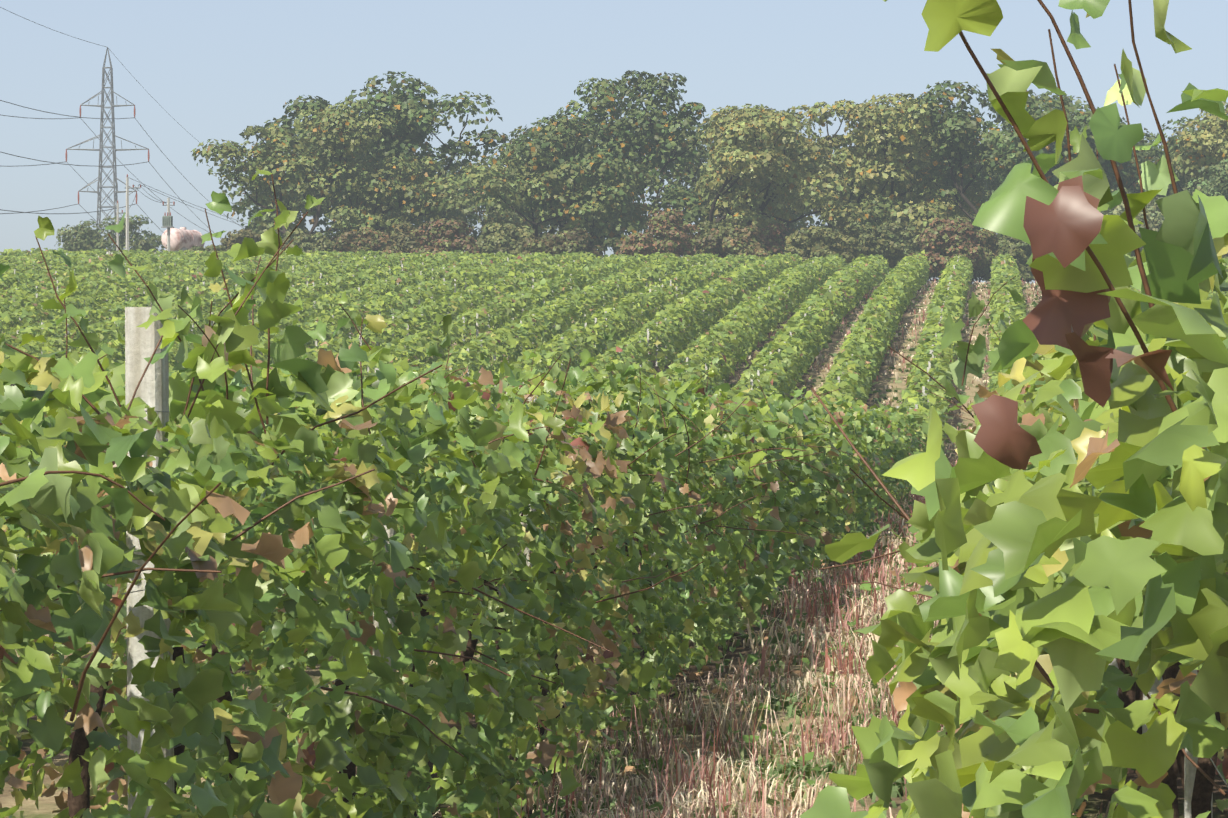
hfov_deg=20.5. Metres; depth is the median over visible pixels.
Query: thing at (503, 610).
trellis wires
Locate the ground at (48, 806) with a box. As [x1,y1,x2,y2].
[0,284,1227,817]
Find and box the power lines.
[0,7,246,248]
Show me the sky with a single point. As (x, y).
(219, 68)
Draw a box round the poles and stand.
[116,177,186,253]
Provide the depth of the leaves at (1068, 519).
8.08 m
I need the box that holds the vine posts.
[14,251,1212,817]
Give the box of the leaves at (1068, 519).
[0,0,1227,817]
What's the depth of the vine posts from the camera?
10.27 m
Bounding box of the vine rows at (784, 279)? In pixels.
[0,247,1227,475]
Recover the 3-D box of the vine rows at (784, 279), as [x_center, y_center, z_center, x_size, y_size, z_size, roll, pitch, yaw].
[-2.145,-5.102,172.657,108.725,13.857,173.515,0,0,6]
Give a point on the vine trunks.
(1199, 800)
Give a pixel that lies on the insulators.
(127, 174)
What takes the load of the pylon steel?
on the ground at (48, 806)
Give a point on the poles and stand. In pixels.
(127, 218)
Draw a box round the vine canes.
[0,0,1226,796]
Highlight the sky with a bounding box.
[0,0,1227,283]
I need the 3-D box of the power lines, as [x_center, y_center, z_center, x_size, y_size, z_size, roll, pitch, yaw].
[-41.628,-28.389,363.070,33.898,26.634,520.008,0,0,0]
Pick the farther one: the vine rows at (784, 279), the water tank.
the water tank
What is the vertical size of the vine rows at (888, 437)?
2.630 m
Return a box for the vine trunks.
[67,484,1220,817]
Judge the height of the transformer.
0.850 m
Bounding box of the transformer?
[162,216,172,226]
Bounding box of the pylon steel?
[67,47,174,252]
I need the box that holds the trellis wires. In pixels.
[121,410,1227,786]
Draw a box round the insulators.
[65,105,174,215]
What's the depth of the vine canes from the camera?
8.88 m
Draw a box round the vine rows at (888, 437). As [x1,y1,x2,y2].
[0,341,1003,701]
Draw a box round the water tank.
[161,227,204,250]

